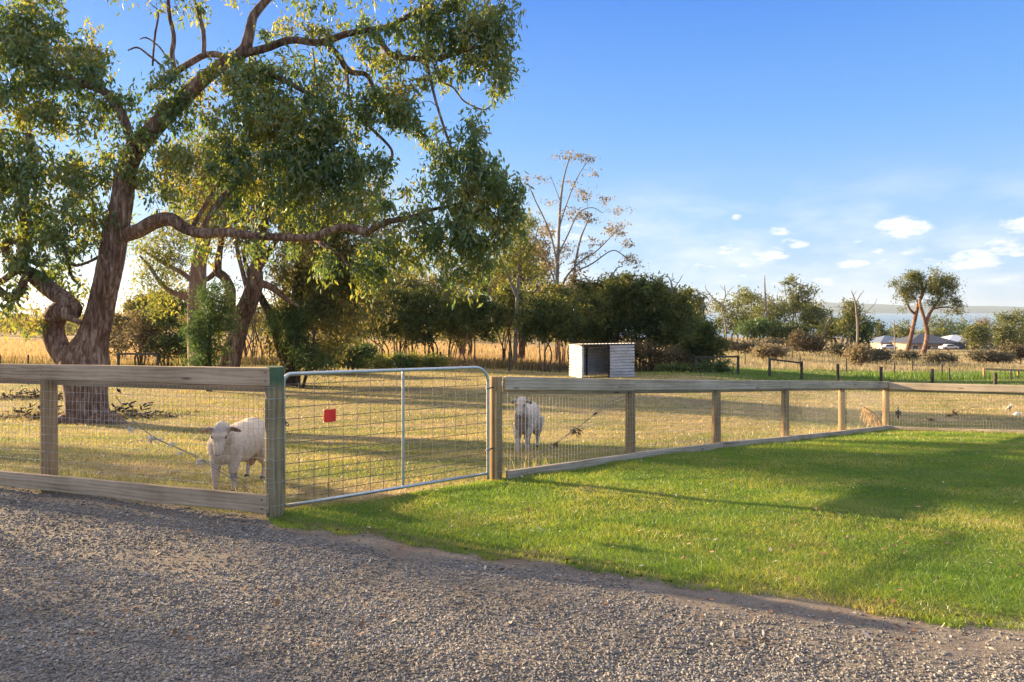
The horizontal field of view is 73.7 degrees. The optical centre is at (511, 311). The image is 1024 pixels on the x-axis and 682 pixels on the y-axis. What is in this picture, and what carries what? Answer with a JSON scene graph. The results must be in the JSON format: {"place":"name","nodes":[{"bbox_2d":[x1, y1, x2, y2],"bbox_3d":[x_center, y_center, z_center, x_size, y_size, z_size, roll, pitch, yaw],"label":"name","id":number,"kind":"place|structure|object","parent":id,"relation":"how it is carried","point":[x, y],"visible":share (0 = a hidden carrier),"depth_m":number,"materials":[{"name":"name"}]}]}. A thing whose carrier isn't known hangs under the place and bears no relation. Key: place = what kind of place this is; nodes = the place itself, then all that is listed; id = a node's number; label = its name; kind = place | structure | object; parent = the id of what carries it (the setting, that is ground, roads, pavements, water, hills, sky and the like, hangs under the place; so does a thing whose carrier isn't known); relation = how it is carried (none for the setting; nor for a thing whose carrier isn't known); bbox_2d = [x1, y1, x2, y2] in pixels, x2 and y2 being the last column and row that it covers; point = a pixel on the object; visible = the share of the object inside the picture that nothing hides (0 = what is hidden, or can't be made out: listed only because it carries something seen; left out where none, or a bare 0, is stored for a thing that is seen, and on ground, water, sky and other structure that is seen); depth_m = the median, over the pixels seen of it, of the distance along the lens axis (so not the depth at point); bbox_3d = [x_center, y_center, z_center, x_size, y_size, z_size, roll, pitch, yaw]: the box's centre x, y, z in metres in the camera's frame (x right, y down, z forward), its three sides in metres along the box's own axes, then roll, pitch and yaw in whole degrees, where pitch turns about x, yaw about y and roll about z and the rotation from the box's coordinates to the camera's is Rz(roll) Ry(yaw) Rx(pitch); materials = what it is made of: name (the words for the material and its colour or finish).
{"place":"outdoors","nodes":[
{"label":"outdoors","id":0,"kind":"place"},
{"bbox_2d":[0,314,1023,622],"bbox_3d":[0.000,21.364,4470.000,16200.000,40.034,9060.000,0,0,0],"label":"ground","id":1,"kind":"structure","parent":0,"point":[292,396],"depth_m":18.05,"materials":[{"name":"beige plant"}]},
{"bbox_2d":[0,384,110,400],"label":"bark heap","id":2,"kind":"object","parent":1,"relation":"on","point":[33,394],"visible":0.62,"depth_m":23.96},
{"bbox_2d":[0,403,135,420],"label":"bark heap","id":3,"kind":"object","parent":1,"relation":"on","point":[20,411],"visible":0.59,"depth_m":17.82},
{"bbox_2d":[109,312,133,357],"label":"tree","id":4,"kind":"object","parent":1,"relation":"on","point":[118,317],"visible":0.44,"depth_m":59.67,"materials":[{"name":"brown plant"}]},
{"bbox_2d":[59,401,202,420],"bbox_3d":[-10.349,2.672,18.103,3.618,0.534,2.171,0,0,10],"label":"bark heap","id":5,"kind":"object","parent":1,"relation":"on","point":[121,413],"visible":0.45,"depth_m":18.23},
{"bbox_2d":[117,352,158,365],"bbox_3d":[-24.097,3.210,43.967,2.729,1.194,0.242,0,0,0],"label":"wire fence","id":6,"kind":"object","parent":1,"relation":"on","point":[119,354],"visible":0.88,"depth_m":43.85,"materials":[{"name":"grey wood"}]},
{"bbox_2d":[109,305,170,365],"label":"tree","id":7,"kind":"object","parent":1,"relation":"on","point":[146,333],"visible":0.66,"depth_m":45.60,"materials":[{"name":"brown plant"}]},
{"bbox_2d":[0,364,284,519],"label":"timber fence","id":8,"kind":"object","parent":1,"relation":"on","point":[267,380],"visible":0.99,"depth_m":5.76,"materials":[{"name":"wood"}]},
{"bbox_2d":[283,366,492,507],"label":"metal gate","id":9,"kind":"structure","parent":8,"relation":"attached to","point":[403,420],"depth_m":6.19,"materials":[{"name":"metal"}]},
{"bbox_2d":[324,408,335,422],"bbox_3d":[-1.541,0.876,5.762,0.105,0.114,0.034,0,0,-39],"label":"sign","id":10,"kind":"object","parent":9,"relation":"attached to","point":[329,415],"visible":1,"depth_m":5.76,"materials":[{"name":"red plastic"}]},
{"bbox_2d":[116,283,182,358],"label":"tree","id":11,"kind":"object","parent":1,"relation":"on","point":[133,303],"visible":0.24,"depth_m":55.26,"materials":[{"name":"green plant"}]},
{"bbox_2d":[138,294,186,365],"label":"tree","id":12,"kind":"object","parent":1,"relation":"on","point":[165,340],"visible":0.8,"depth_m":44.63,"materials":[{"name":"green plant"}]},
{"bbox_2d":[160,281,187,365],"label":"tree","id":13,"kind":"object","parent":1,"relation":"on","point":[181,302],"visible":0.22,"depth_m":45.64,"materials":[{"name":"green plant"}]},
{"bbox_2d":[122,123,261,365],"bbox_3d":[-15.094,-2.727,33.100,7.741,12.533,4.608,0,0,0],"label":"gum tree","id":14,"kind":"object","parent":1,"relation":"on","point":[192,277],"visible":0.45,"depth_m":32.73,"materials":[{"name":"green plant"}]},
{"bbox_2d":[170,270,250,391],"bbox_3d":[-12.059,0.848,27.641,3.083,5.053,3.059,0,0,0],"label":"shrub","id":15,"kind":"object","parent":1,"relation":"on","point":[213,319],"visible":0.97,"depth_m":27.23,"materials":[{"name":"green plant"}]},
{"bbox_2d":[201,417,264,490],"bbox_3d":[-2.696,1.369,6.707,0.425,0.726,1.110,0,0,2],"label":"sheep","id":16,"kind":"object","parent":1,"relation":"on","point":[229,459],"visible":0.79,"depth_m":6.49},
{"bbox_2d":[152,117,343,366],"bbox_3d":[-11.265,-2.385,29.087,8.150,11.699,4.484,0,0,0],"label":"gum tree","id":17,"kind":"object","parent":1,"relation":"on","point":[254,286],"visible":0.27,"depth_m":28.74,"materials":[{"name":"green plant"}]},
{"bbox_2d":[221,294,278,356],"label":"tree","id":18,"kind":"object","parent":1,"relation":"on","point":[258,312],"visible":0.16,"depth_m":61.84,"materials":[{"name":"green plant"}]},
{"bbox_2d":[0,0,539,423],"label":"gum tree","id":19,"kind":"object","parent":1,"relation":"on","point":[24,37],"visible":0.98,"depth_m":16.65,"materials":[{"name":"green plant"}]},
{"bbox_2d":[0,289,588,345],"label":"distant wood","id":20,"kind":"object","parent":1,"relation":"on","point":[71,328],"visible":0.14,"depth_m":170.25,"materials":[{"name":"green plant"}]},
{"bbox_2d":[249,293,348,387],"bbox_3d":[-9.048,1.316,29.585,4.097,4.281,2.701,0,0,0],"label":"shrub","id":21,"kind":"object","parent":1,"relation":"on","point":[310,360],"visible":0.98,"depth_m":29.36,"materials":[{"name":"green plant"}]},
{"bbox_2d":[0,338,649,371],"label":"tall dry grass","id":22,"kind":"structure","parent":1,"relation":"on","point":[13,347],"depth_m":73.22,"materials":[{"name":"beige plant"}]},
{"bbox_2d":[0,352,659,371],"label":"dark weeds","id":23,"kind":"object","parent":1,"relation":"on","point":[253,362],"visible":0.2,"depth_m":47.37,"materials":[{"name":"plant"}]},
{"bbox_2d":[241,159,433,385],"bbox_3d":[-8.025,-1.693,31.098,8.761,10.388,4.651,0,0,0],"label":"gum tree","id":24,"kind":"object","parent":1,"relation":"on","point":[301,288],"visible":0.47,"depth_m":30.58,"materials":[{"name":"green plant"}]},
{"bbox_2d":[310,335,381,373],"bbox_3d":[-9.578,2.416,37.970,4.755,2.441,2.914,0,0,0],"label":"shrub","id":25,"kind":"object","parent":1,"relation":"on","point":[365,353],"visible":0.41,"depth_m":37.73,"materials":[{"name":"green plant"}]},
{"bbox_2d":[356,342,394,368],"bbox_3d":[-8.713,3.043,44.110,2.988,2.154,2.363,0,0,0],"label":"shrub","id":26,"kind":"object","parent":1,"relation":"on","point":[379,361],"visible":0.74,"depth_m":43.62,"materials":[{"name":"green plant"}]},
{"bbox_2d":[344,282,416,356],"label":"tree","id":27,"kind":"object","parent":1,"relation":"on","point":[394,301],"visible":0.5,"depth_m":47.63,"materials":[{"name":"green plant"}]},
{"bbox_2d":[384,349,421,368],"bbox_3d":[-6.960,3.229,44.004,2.468,1.784,2.249,0,0,-35],"label":"shrub","id":28,"kind":"object","parent":1,"relation":"on","point":[399,361],"visible":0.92,"depth_m":43.68,"materials":[{"name":"green plant"}]},
{"bbox_2d":[246,352,560,371],"bbox_3d":[-7.807,3.355,45.336,22.073,1.518,0.568,0,0,5],"label":"wire fence","id":29,"kind":"object","parent":1,"relation":"on","point":[509,355],"visible":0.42,"depth_m":44.46,"materials":[{"name":"brown wood"}]},
{"bbox_2d":[384,286,426,355],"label":"tree","id":30,"kind":"object","parent":1,"relation":"on","point":[406,343],"visible":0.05,"depth_m":55.56,"materials":[{"name":"green plant"}]},
{"bbox_2d":[376,266,465,353],"bbox_3d":[-8.800,0.151,58.056,10.318,9.448,5.952,0,0,0],"label":"tree","id":31,"kind":"object","parent":1,"relation":"on","point":[423,282],"visible":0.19,"depth_m":57.59,"materials":[{"name":"green plant"}]},
{"bbox_2d":[389,281,466,356],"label":"tree","id":32,"kind":"object","parent":1,"relation":"on","point":[431,300],"visible":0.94,"depth_m":46.59,"materials":[{"name":"green plant"}]},
{"bbox_2d":[402,349,456,367],"bbox_3d":[-5.299,3.058,44.026,3.518,1.734,2.103,0,0,0],"label":"shrub","id":33,"kind":"object","parent":1,"relation":"on","point":[431,361],"visible":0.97,"depth_m":43.73,"materials":[{"name":"green plant"}]},
{"bbox_2d":[0,420,878,513],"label":"wire mesh fence","id":34,"kind":"object","parent":1,"relation":"on","point":[91,470],"visible":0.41,"depth_m":7.62,"materials":[{"name":"grey metal"}]},
{"bbox_2d":[398,250,515,356],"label":"tree","id":35,"kind":"object","parent":1,"relation":"on","point":[470,345],"visible":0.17,"depth_m":65.73,"materials":[{"name":"green plant"}]},
{"bbox_2d":[435,285,482,359],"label":"tree","id":36,"kind":"object","parent":1,"relation":"on","point":[462,335],"visible":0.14,"depth_m":55.65,"materials":[{"name":"green plant"}]},
{"bbox_2d":[449,281,516,365],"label":"tree","id":37,"kind":"object","parent":1,"relation":"on","point":[479,319],"visible":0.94,"depth_m":45.65,"materials":[{"name":"green plant"}]},
{"bbox_2d":[487,276,533,359],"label":"tree","id":38,"kind":"object","parent":1,"relation":"on","point":[505,293],"visible":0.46,"depth_m":55.53,"materials":[{"name":"green plant"}]},
{"bbox_2d":[0,486,1023,681],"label":"gravel drive","id":39,"kind":"structure","parent":1,"relation":"on","point":[721,600],"depth_m":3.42,"materials":[{"name":"grey gravel"}]},
{"bbox_2d":[474,207,550,362],"bbox_3d":[-0.394,-1.883,51.964,7.204,12.307,4.096,0,0,0],"label":"gum tree","id":40,"kind":"object","parent":1,"relation":"on","point":[522,261],"visible":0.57,"depth_m":51.85,"materials":[{"name":"green plant"}]},
{"bbox_2d":[1,380,1023,646],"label":"fallen leaves","id":41,"kind":"object","parent":1,"relation":"on","point":[471,512],"visible":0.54,"depth_m":4.91,"materials":[{"name":"brown plant"}]},
{"bbox_2d":[510,396,543,452],"bbox_3d":[0.219,1.574,9.758,0.380,0.842,1.225,0,0,14],"label":"sheep","id":42,"kind":"object","parent":1,"relation":"on","point":[519,426],"visible":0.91,"depth_m":9.43},
{"bbox_2d":[485,225,569,359],"bbox_3d":[0.992,-1.916,62.047,8.532,14.246,6.604,0,0,0],"label":"tree","id":43,"kind":"object","parent":1,"relation":"on","point":[521,351],"visible":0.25,"depth_m":61.66,"materials":[{"name":"green plant"}]},
{"bbox_2d":[510,288,594,371],"bbox_3d":[2.627,1.282,45.113,5.598,5.685,3.883,0,0,0],"label":"tree","id":44,"kind":"object","parent":1,"relation":"on","point":[542,311],"visible":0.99,"depth_m":44.57,"materials":[{"name":"green plant"}]},
{"bbox_2d":[531,274,582,363],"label":"tree","id":45,"kind":"object","parent":1,"relation":"on","point":[541,290],"visible":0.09,"depth_m":55.74,"materials":[{"name":"green plant"}]},
{"bbox_2d":[537,276,613,364],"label":"tree","id":46,"kind":"object","parent":1,"relation":"on","point":[584,335],"visible":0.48,"depth_m":47.61,"materials":[{"name":"green plant"}]},
{"bbox_2d":[513,149,644,360],"bbox_3d":[5.930,-4.529,57.900,11.631,18.574,3.601,0,0,0],"label":"gum tree","id":47,"kind":"object","parent":1,"relation":"on","point":[559,251],"visible":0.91,"depth_m":57.94,"materials":[{"name":"brown plant"}]},
{"bbox_2d":[565,267,604,304],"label":"tree","id":48,"kind":"object","parent":1,"relation":"on","point":[572,277],"visible":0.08,"depth_m":55.60,"materials":[{"name":"green plant"}]},
{"bbox_2d":[569,343,635,377],"bbox_3d":[4.902,2.605,37.311,3.170,1.848,1.970,0,0,-18],"label":"animal shelter","id":49,"kind":"object","parent":1,"relation":"on","point":[618,360],"visible":0.99,"depth_m":36.82,"materials":[{"name":"white metal"}]},
{"bbox_2d":[574,277,636,344],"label":"tree","id":50,"kind":"object","parent":1,"relation":"on","point":[614,321],"visible":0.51,"depth_m":49.48,"materials":[{"name":"green plant"}]},
{"bbox_2d":[600,270,655,368],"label":"tree","id":51,"kind":"object","parent":1,"relation":"on","point":[628,286],"visible":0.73,"depth_m":49.34,"materials":[{"name":"green plant"}]},
{"bbox_2d":[614,337,697,371],"bbox_3d":[9.647,2.972,46.143,5.927,2.811,2.752,0,0,0],"label":"shrub","id":52,"kind":"object","parent":1,"relation":"on","point":[668,355],"visible":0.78,"depth_m":45.78,"materials":[{"name":"green plant"}]},
{"bbox_2d":[630,270,693,371],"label":"tree","id":53,"kind":"object","parent":1,"relation":"on","point":[664,314],"visible":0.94,"depth_m":48.44,"materials":[{"name":"green plant"}]},
{"bbox_2d":[633,265,693,366],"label":"tree","id":54,"kind":"object","parent":1,"relation":"on","point":[652,282],"visible":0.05,"depth_m":55.71,"materials":[{"name":"green plant"}]},
{"bbox_2d":[669,288,710,361],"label":"tree","id":55,"kind":"object","parent":1,"relation":"on","point":[694,317],"visible":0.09,"depth_m":55.57,"materials":[{"name":"green plant"}]},
{"bbox_2d":[489,376,891,480],"bbox_3d":[4.075,1.735,11.043,11.850,2.146,0.186,0,0,-44],"label":"timber fence","id":56,"kind":"object","parent":1,"relation":"on","point":[628,388],"visible":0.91,"depth_m":8.83,"materials":[{"name":"wood"}]},
{"bbox_2d":[655,355,736,372],"bbox_3d":[12.150,3.540,44.991,5.544,1.742,2.218,0,0,4],"label":"shrub","id":57,"kind":"object","parent":1,"relation":"on","point":[719,366],"visible":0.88,"depth_m":44.71,"materials":[{"name":"green plant"}]},
{"bbox_2d":[677,283,715,321],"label":"gum tree","id":58,"kind":"object","parent":1,"relation":"on","point":[701,302],"visible":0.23,"depth_m":84.53,"materials":[{"name":"green plant"}]},
{"bbox_2d":[675,316,734,372],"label":"tree","id":59,"kind":"object","parent":1,"relation":"on","point":[702,340],"visible":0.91,"depth_m":46.53,"materials":[{"name":"green plant"}]},
{"bbox_2d":[695,355,739,374],"bbox_3d":[13.279,3.541,44.222,2.808,1.454,0.242,0,0,11],"label":"wire fence","id":60,"kind":"object","parent":1,"relation":"on","point":[738,363],"visible":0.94,"depth_m":44.08,"materials":[{"name":"grey wood"}]},
{"bbox_2d":[706,286,763,341],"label":"gum tree","id":61,"kind":"object","parent":1,"relation":"on","point":[727,314],"visible":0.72,"depth_m":139.53,"materials":[{"name":"green plant"}]},
{"bbox_2d":[714,334,765,354],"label":"bush","id":62,"kind":"object","parent":1,"relation":"on","point":[740,346],"visible":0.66,"depth_m":91.58,"materials":[{"name":"brown plant"}]},
{"bbox_2d":[731,285,779,344],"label":"gum tree","id":63,"kind":"object","parent":1,"relation":"on","point":[753,306],"visible":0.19,"depth_m":149.48,"materials":[{"name":"green plant"}]},
{"bbox_2d":[728,315,783,342],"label":"bush","id":64,"kind":"object","parent":1,"relation":"on","point":[755,327],"visible":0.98,"depth_m":128.99,"materials":[{"name":"green plant"}]},
{"bbox_2d":[746,338,791,361],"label":"bush","id":65,"kind":"object","parent":1,"relation":"on","point":[773,351],"visible":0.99,"depth_m":73.61,"materials":[{"name":"brown plant"}]},
{"bbox_2d":[747,293,797,335],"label":"gum tree","id":66,"kind":"object","parent":1,"relation":"on","point":[779,312],"visible":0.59,"depth_m":144.31,"materials":[{"name":"green plant"}]},
{"bbox_2d":[767,316,818,350],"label":"bush","id":67,"kind":"object","parent":1,"relation":"on","point":[787,327],"visible":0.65,"depth_m":128.97,"materials":[{"name":"green plant"}]},
{"bbox_2d":[777,273,822,321],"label":"gum tree","id":68,"kind":"object","parent":1,"relation":"on","point":[795,300],"visible":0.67,"depth_m":149.52,"materials":[{"name":"green plant"}]},
{"bbox_2d":[783,327,832,355],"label":"bush","id":69,"kind":"object","parent":1,"relation":"on","point":[808,343],"visible":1,"depth_m":85.47,"materials":[{"name":"brown plant"}]},
{"bbox_2d":[791,299,838,339],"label":"gum tree","id":70,"kind":"object","parent":1,"relation":"on","point":[811,314],"visible":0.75,"depth_m":144.12,"materials":[{"name":"green plant"}]},
{"bbox_2d":[635,363,1023,384],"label":"lush grass","id":71,"kind":"structure","parent":1,"relation":"on","point":[787,377],"depth_m":46.43,"materials":[{"name":"green plant"}]},
{"bbox_2d":[638,348,1023,372],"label":"pale dry grass","id":72,"kind":"structure","parent":1,"relation":"on","point":[959,365],"depth_m":71.42,"materials":[{"name":"beige plant"}]},
{"bbox_2d":[809,310,855,349],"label":"gum tree","id":73,"kind":"object","parent":1,"relation":"on","point":[829,333],"visible":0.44,"depth_m":134.39,"materials":[{"name":"green plant"}]},
{"bbox_2d":[823,341,856,357],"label":"bush","id":74,"kind":"object","parent":1,"relation":"on","point":[836,349],"visible":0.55,"depth_m":89.70,"materials":[{"name":"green plant"}]},
{"bbox_2d":[827,297,868,344],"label":"gum tree","id":75,"kind":"object","parent":1,"relation":"on","point":[849,316],"visible":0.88,"depth_m":124.54,"materials":[{"name":"green plant"}]},
{"bbox_2d":[841,290,876,345],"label":"dead tree","id":76,"kind":"object","parent":1,"relation":"on","point":[857,325],"visible":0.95,"depth_m":119.93,"materials":[{"name":"beige wood"}]},
{"bbox_2d":[840,337,879,366],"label":"bush","id":77,"kind":"object","parent":1,"relation":"on","point":[859,354],"visible":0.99,"depth_m":65.58,"materials":[{"name":"brown plant"}]},
{"bbox_2d":[837,314,884,348],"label":"gum tree","id":78,"kind":"object","parent":1,"relation":"on","point":[866,330],"visible":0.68,"depth_m":126.83,"materials":[{"name":"green plant"}]},
{"bbox_2d":[855,405,883,426],"bbox_3d":[7.871,2.355,14.921,0.752,0.618,0.302,0,0,0],"label":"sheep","id":79,"kind":"object","parent":1,"relation":"on","point":[867,411],"visible":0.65,"depth_m":14.87,"materials":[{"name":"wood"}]},
{"bbox_2d":[731,354,1011,380],"bbox_3d":[29.649,4.724,58.537,6.496,1.508,23.475,0,0,-37],"label":"wire fence","id":80,"kind":"object","parent":1,"relation":"on","point":[894,367],"visible":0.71,"depth_m":54.95,"materials":[{"name":"brown wood"}]},
{"bbox_2d":[858,344,897,362],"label":"bush","id":81,"kind":"object","parent":1,"relation":"on","point":[883,354],"visible":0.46,"depth_m":75.47,"materials":[{"name":"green plant"}]},
{"bbox_2d":[867,336,897,348],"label":"house","id":82,"kind":"structure","parent":1,"relation":"on","point":[880,341],"depth_m":202.63,"materials":[{"name":"white metal"}]},
{"bbox_2d":[873,319,892,337],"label":"gum tree","id":83,"kind":"object","parent":1,"relation":"on","point":[883,332],"visible":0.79,"depth_m":229.30,"materials":[{"name":"green plant"}]},
{"bbox_2d":[768,357,1023,384],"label":"wire fence","id":84,"kind":"object","parent":1,"relation":"on","point":[932,379],"visible":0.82,"depth_m":41.14,"materials":[{"name":"brown wood"}]},
{"bbox_2d":[888,319,916,337],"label":"gum tree","id":85,"kind":"object","parent":1,"relation":"on","point":[902,331],"visible":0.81,"depth_m":254.28,"materials":[{"name":"green plant"}]},
{"bbox_2d":[889,348,921,360],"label":"bush","id":86,"kind":"object","parent":1,"relation":"on","point":[909,354],"visible":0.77,"depth_m":83.58,"materials":[{"name":"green plant"}]},
{"bbox_2d":[885,269,928,350],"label":"gum tree","id":87,"kind":"object","parent":1,"relation":"on","point":[917,279],"visible":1,"depth_m":104.73,"materials":[{"name":"green plant"}]},
{"bbox_2d":[888,333,955,349],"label":"house","id":88,"kind":"structure","parent":1,"relation":"on","point":[935,342],"depth_m":190.60,"materials":[{"name":"metal"}]},
{"bbox_2d":[923,313,954,336],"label":"gum tree","id":89,"kind":"object","parent":1,"relation":"on","point":[937,324],"visible":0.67,"depth_m":261.20,"materials":[{"name":"green plant"}]},
{"bbox_2d":[917,347,964,364],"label":"bush","id":90,"kind":"object","parent":1,"relation":"on","point":[937,357],"visible":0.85,"depth_m":75.54,"materials":[{"name":"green plant"}]},
{"bbox_2d":[918,262,970,353],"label":"gum tree","id":91,"kind":"object","parent":1,"relation":"on","point":[934,285],"visible":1,"depth_m":102.72,"materials":[{"name":"green plant"}]},
{"bbox_2d":[888,382,1023,432],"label":"timber fence","id":92,"kind":"object","parent":1,"relation":"on","point":[986,389],"visible":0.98,"depth_m":14.17,"materials":[{"name":"wood"}]},
{"bbox_2d":[957,319,997,349],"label":"gum tree","id":93,"kind":"object","parent":1,"relation":"on","point":[975,335],"visible":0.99,"depth_m":159.19,"materials":[{"name":"green plant"}]},
{"bbox_2d":[964,344,1019,363],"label":"bush","id":94,"kind":"object","parent":1,"relation":"on","point":[986,355],"visible":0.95,"depth_m":77.50,"materials":[{"name":"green plant"}]},
{"bbox_2d":[987,310,1023,348],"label":"gum tree","id":95,"kind":"object","parent":1,"relation":"on","point":[1011,334],"visible":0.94,"depth_m":164.10,"materials":[{"name":"green plant"}]},
{"bbox_2d":[993,341,1023,360],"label":"bush","id":96,"kind":"object","parent":1,"relation":"on","point":[1019,351],"visible":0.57,"depth_m":83.57,"materials":[{"name":"green plant"}]},
{"bbox_2d":[1006,307,1023,347],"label":"gum tree","id":97,"kind":"object","parent":1,"relation":"on","point":[1022,320],"visible":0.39,"depth_m":167.47,"materials":[{"name":"green plant"}]},
{"bbox_2d":[0,0,1023,313],"label":"sky","id":98,"kind":"structure","parent":0,"point":[843,146],"materials":[{"name":"blue"}]},
{"bbox_2d":[265,428,1023,630],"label":"lawn","id":99,"kind":"structure","parent":0,"point":[761,536],"depth_m":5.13,"materials":[{"name":"green plant"}]},
{"bbox_2d":[385,313,1023,337],"bbox_3d":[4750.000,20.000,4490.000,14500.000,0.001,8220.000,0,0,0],"label":"water","id":100,"kind":"structure","parent":0,"point":[889,318],"depth_m":1998.20,"materials":[{"name":"blue liquid"}]},
{"bbox_2d":[698,302,1023,312],"bbox_3d":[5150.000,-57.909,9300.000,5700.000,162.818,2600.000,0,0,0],"label":"hills","id":101,"kind":"structure","parent":0,"point":[882,308],"depth_m":8443.05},
{"bbox_2d":[852,368,1023,379],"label":"lush bank grass","id":102,"kind":"structure","parent":0,"point":[902,375],"depth_m":52.19,"materials":[{"name":"green plant"}]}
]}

